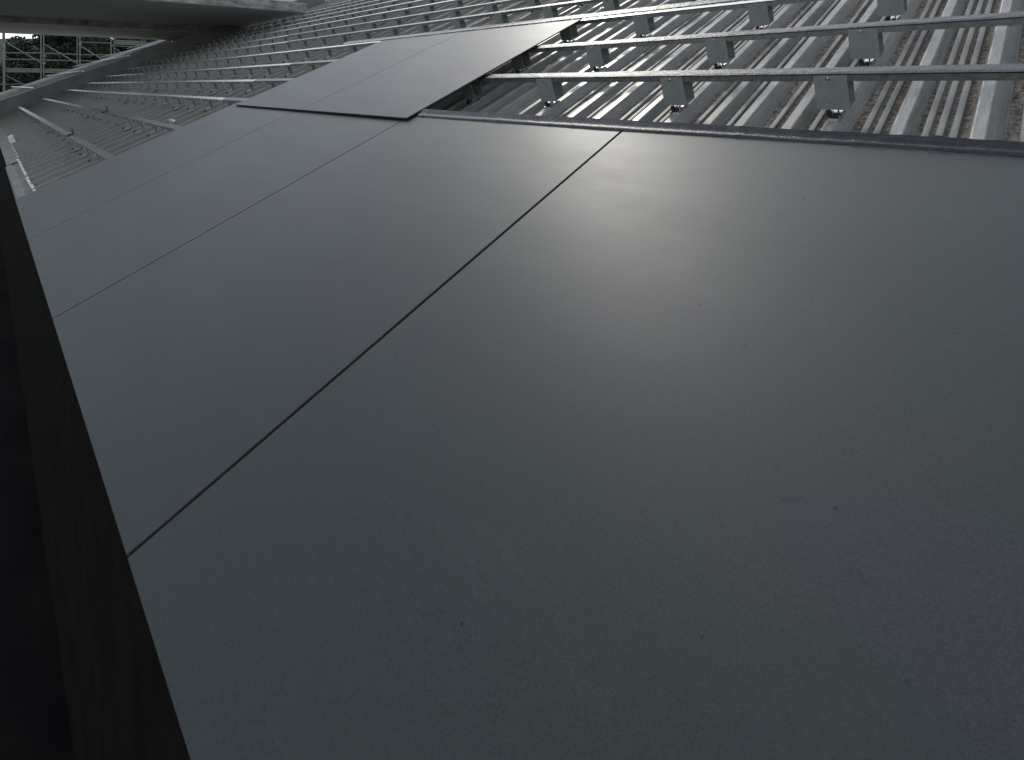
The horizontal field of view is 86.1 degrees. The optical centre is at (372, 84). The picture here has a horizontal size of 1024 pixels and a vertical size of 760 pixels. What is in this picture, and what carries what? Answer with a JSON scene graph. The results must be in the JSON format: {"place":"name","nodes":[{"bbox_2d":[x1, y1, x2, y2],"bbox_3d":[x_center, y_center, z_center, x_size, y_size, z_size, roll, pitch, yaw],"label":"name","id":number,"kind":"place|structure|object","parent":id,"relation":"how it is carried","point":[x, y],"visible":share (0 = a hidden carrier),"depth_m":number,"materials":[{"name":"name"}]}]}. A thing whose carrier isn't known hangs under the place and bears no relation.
{"place":"outdoors","nodes":[
{"label":"outdoors","id":0,"kind":"place"},
{"bbox_2d":[0,38,37,64],"bbox_3d":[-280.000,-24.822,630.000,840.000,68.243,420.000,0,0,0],"label":"hill","id":1,"kind":"structure","parent":0,"point":[1,51],"depth_m":542.06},
{"bbox_2d":[0,236,74,759],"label":"yard ground","id":2,"kind":"structure","parent":0,"point":[34,720],"depth_m":3.45,"materials":[{"name":"black"}]},
{"bbox_2d":[0,33,112,38],"label":"sky","id":3,"kind":"structure","parent":0,"point":[7,35],"materials":[{"name":"white"}]},
{"bbox_2d":[0,0,1023,189],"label":"metal roof","id":4,"kind":"structure","parent":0,"point":[987,110],"depth_m":2.92,"materials":[{"name":"metal"}]},
{"bbox_2d":[0,126,35,198],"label":"gutter","id":5,"kind":"object","parent":4,"relation":"attached to","point":[20,182],"visible":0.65,"depth_m":6.07,"materials":[{"name":"grey metal"}]},
{"bbox_2d":[8,135,15,143],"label":"vent block","id":6,"kind":"structure","parent":5,"relation":"on","point":[11,139],"depth_m":8.61,"materials":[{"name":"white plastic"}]},
{"bbox_2d":[16,105,113,163],"bbox_3d":[-5.835,0.669,9.307,0.121,0.178,13.900,-26,15,-34],"label":"mounting rail","id":7,"kind":"object","parent":4,"relation":"on","point":[96,151],"visible":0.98,"depth_m":6.12,"materials":[{"name":"metal"}]},
{"bbox_2d":[15,102,297,238],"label":"cladding panel","id":8,"kind":"structure","parent":7,"relation":"on","point":[48,207],"depth_m":3.71,"materials":[{"name":"grey metal"}]},
{"bbox_2d":[0,15,212,39],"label":"concrete beam","id":9,"kind":"structure","parent":4,"relation":"attached to","point":[42,26],"depth_m":18.19,"materials":[{"name":"grey concrete"}]},
{"bbox_2d":[0,0,306,27],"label":"concrete slab","id":10,"kind":"structure","parent":9,"relation":"on","point":[210,13],"depth_m":15.05,"materials":[{"name":"grey concrete"}]},
{"bbox_2d":[38,97,182,138],"bbox_3d":[-5.402,0.456,9.630,0.121,0.177,13.900,-26,15,-34],"label":"mounting rail","id":11,"kind":"object","parent":4,"relation":"on","point":[160,126],"visible":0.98,"depth_m":6.53,"materials":[{"name":"metal"}]},
{"bbox_2d":[0,0,294,99],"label":"coping","id":12,"kind":"structure","parent":4,"relation":"attached to","point":[15,90],"depth_m":19.80,"materials":[{"name":"metal"}]},
{"bbox_2d":[62,89,248,113],"bbox_3d":[-4.984,0.222,10.065,0.121,0.176,13.700,-26,15,-34],"label":"mounting rail","id":13,"kind":"object","parent":4,"relation":"on","point":[221,100],"visible":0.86,"depth_m":7.02,"materials":[{"name":"metal"}]},
{"bbox_2d":[0,0,325,117],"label":"parapet","id":14,"kind":"structure","parent":4,"relation":"attached to","point":[29,98],"depth_m":16.42,"materials":[{"name":"concrete"}]},
{"bbox_2d":[245,0,387,28],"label":"mounting rail","id":15,"kind":"object","parent":4,"relation":"on","point":[342,5],"visible":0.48,"depth_m":14.83,"materials":[{"name":"metal"}]},
{"bbox_2d":[229,0,415,36],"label":"mounting rail","id":16,"kind":"object","parent":4,"relation":"on","point":[338,9],"visible":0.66,"depth_m":13.73,"materials":[{"name":"metal"}]},
{"bbox_2d":[212,0,435,41],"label":"mounting rail","id":17,"kind":"object","parent":4,"relation":"on","point":[345,11],"visible":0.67,"depth_m":12.34,"materials":[{"name":"metal"}]},
{"bbox_2d":[195,0,483,47],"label":"mounting rail","id":18,"kind":"object","parent":4,"relation":"on","point":[406,5],"visible":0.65,"depth_m":11.02,"materials":[{"name":"metal"}]},
{"bbox_2d":[329,0,365,7],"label":"mounting rail","id":19,"kind":"object","parent":4,"relation":"attached to","point":[349,1],"visible":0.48,"depth_m":14.87,"materials":[{"name":"metal"}]},
{"bbox_2d":[180,0,526,50],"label":"mounting rail","id":20,"kind":"object","parent":4,"relation":"attached to","point":[430,7],"visible":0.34,"depth_m":9.41,"materials":[{"name":"metal"}]},
{"bbox_2d":[160,0,586,60],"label":"mounting rail","id":21,"kind":"object","parent":4,"relation":"on","point":[489,6],"visible":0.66,"depth_m":7.63,"materials":[{"name":"metal"}]},
{"bbox_2d":[142,0,694,65],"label":"mounting rail","id":22,"kind":"object","parent":4,"relation":"on","point":[549,11],"visible":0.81,"depth_m":6.19,"materials":[{"name":"metal"}]},
{"bbox_2d":[120,0,907,73],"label":"mounting rail","id":23,"kind":"object","parent":4,"relation":"on","point":[760,13],"visible":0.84,"depth_m":3.52,"materials":[{"name":"metal"}]},
{"bbox_2d":[81,63,1023,121],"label":"mounting rail","id":24,"kind":"object","parent":4,"relation":"on","point":[834,92],"visible":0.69,"depth_m":2.14,"materials":[{"name":"metal"}]},
{"bbox_2d":[301,19,581,118],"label":"cladding panel","id":25,"kind":"structure","parent":24,"relation":"on","point":[414,85],"depth_m":3.65,"materials":[{"name":"grey metal"}]},
{"bbox_2d":[342,0,742,44],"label":"metal rail","id":26,"kind":"object","parent":25,"relation":"on","point":[669,6],"visible":1,"depth_m":3.95,"materials":[{"name":"grey metal"}]},
{"bbox_2d":[100,11,1023,81],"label":"mounting rail","id":27,"kind":"object","parent":4,"relation":"on","point":[866,45],"visible":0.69,"depth_m":2.59,"materials":[{"name":"metal"}]},
{"bbox_2d":[235,31,463,110],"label":"cladding panel","id":28,"kind":"structure","parent":27,"relation":"on","point":[313,86],"depth_m":4.63,"materials":[{"name":"grey metal"}]},
{"label":"rail","id":29,"kind":"object","parent":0,"visible":0},
{"bbox_2d":[28,110,404,318],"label":"cladding panel","id":30,"kind":"structure","parent":29,"relation":"attached to","point":[83,257],"depth_m":2.67,"materials":[{"name":"grey metal"}]},
{"bbox_2d":[53,114,621,557],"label":"cladding panel","id":31,"kind":"structure","parent":29,"relation":"attached to","point":[201,364],"depth_m":1.60,"materials":[{"name":"grey metal"}]},
{"bbox_2d":[417,109,1023,157],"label":"metal rail","id":32,"kind":"object","parent":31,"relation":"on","point":[976,146],"visible":1,"depth_m":1.62,"materials":[{"name":"grey metal"}]},
{"bbox_2d":[127,131,1023,759],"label":"cladding panel","id":33,"kind":"structure","parent":29,"relation":"attached to","point":[625,445],"depth_m":0.80,"materials":[{"name":"grey metal"}]},
{"label":"ground","id":34,"kind":"structure","parent":0,"visible":0},
{"bbox_2d":[0,60,48,91],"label":"tree","id":35,"kind":"object","parent":34,"relation":"on","point":[19,78],"visible":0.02,"depth_m":38.21,"materials":[{"name":"green plant"}]},
{"bbox_2d":[0,35,60,75],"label":"tree","id":36,"kind":"object","parent":34,"relation":"on","point":[49,41],"visible":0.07,"depth_m":41.05,"materials":[{"name":"green plant"}]},
{"bbox_2d":[20,47,78,85],"bbox_3d":[-23.797,3.094,40.909,7.998,11.835,6.578,0,0,0],"label":"tree","id":37,"kind":"object","parent":34,"relation":"on","point":[50,65],"visible":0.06,"depth_m":39.26,"materials":[{"name":"green plant"}]},
{"bbox_2d":[39,35,82,61],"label":"tree","id":38,"kind":"object","parent":34,"relation":"on","point":[64,45],"visible":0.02,"depth_m":42.22,"materials":[{"name":"green plant"}]},
{"bbox_2d":[0,33,145,90],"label":"scaffold","id":39,"kind":"object","parent":34,"relation":"on","point":[43,70],"visible":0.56,"depth_m":32.03,"materials":[{"name":"metal"}]},
{"bbox_2d":[61,37,110,71],"bbox_3d":[-20.768,2.467,40.911,7.594,13.234,6.850,0,0,24],"label":"tree","id":40,"kind":"object","parent":34,"relation":"on","point":[95,48],"visible":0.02,"depth_m":39.86,"materials":[{"name":"green plant"}]},
{"bbox_2d":[0,148,189,759],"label":"eave wall","id":41,"kind":"structure","parent":34,"relation":"on","point":[119,702],"depth_m":1.94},
{"bbox_2d":[66,36,135,67],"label":"tree","id":42,"kind":"object","parent":34,"relation":"on","point":[74,38],"visible":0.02,"depth_m":42.52,"materials":[{"name":"green plant"}]},
{"bbox_2d":[107,38,139,48],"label":"tree","id":43,"kind":"object","parent":34,"relation":"on","point":[108,40],"depth_m":45.89,"materials":[{"name":"green plant"}]},
{"bbox_2d":[137,39,157,46],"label":"tree","id":44,"kind":"object","parent":34,"relation":"on","point":[149,40],"visible":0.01,"depth_m":45.26,"materials":[{"name":"green plant"}]}
]}

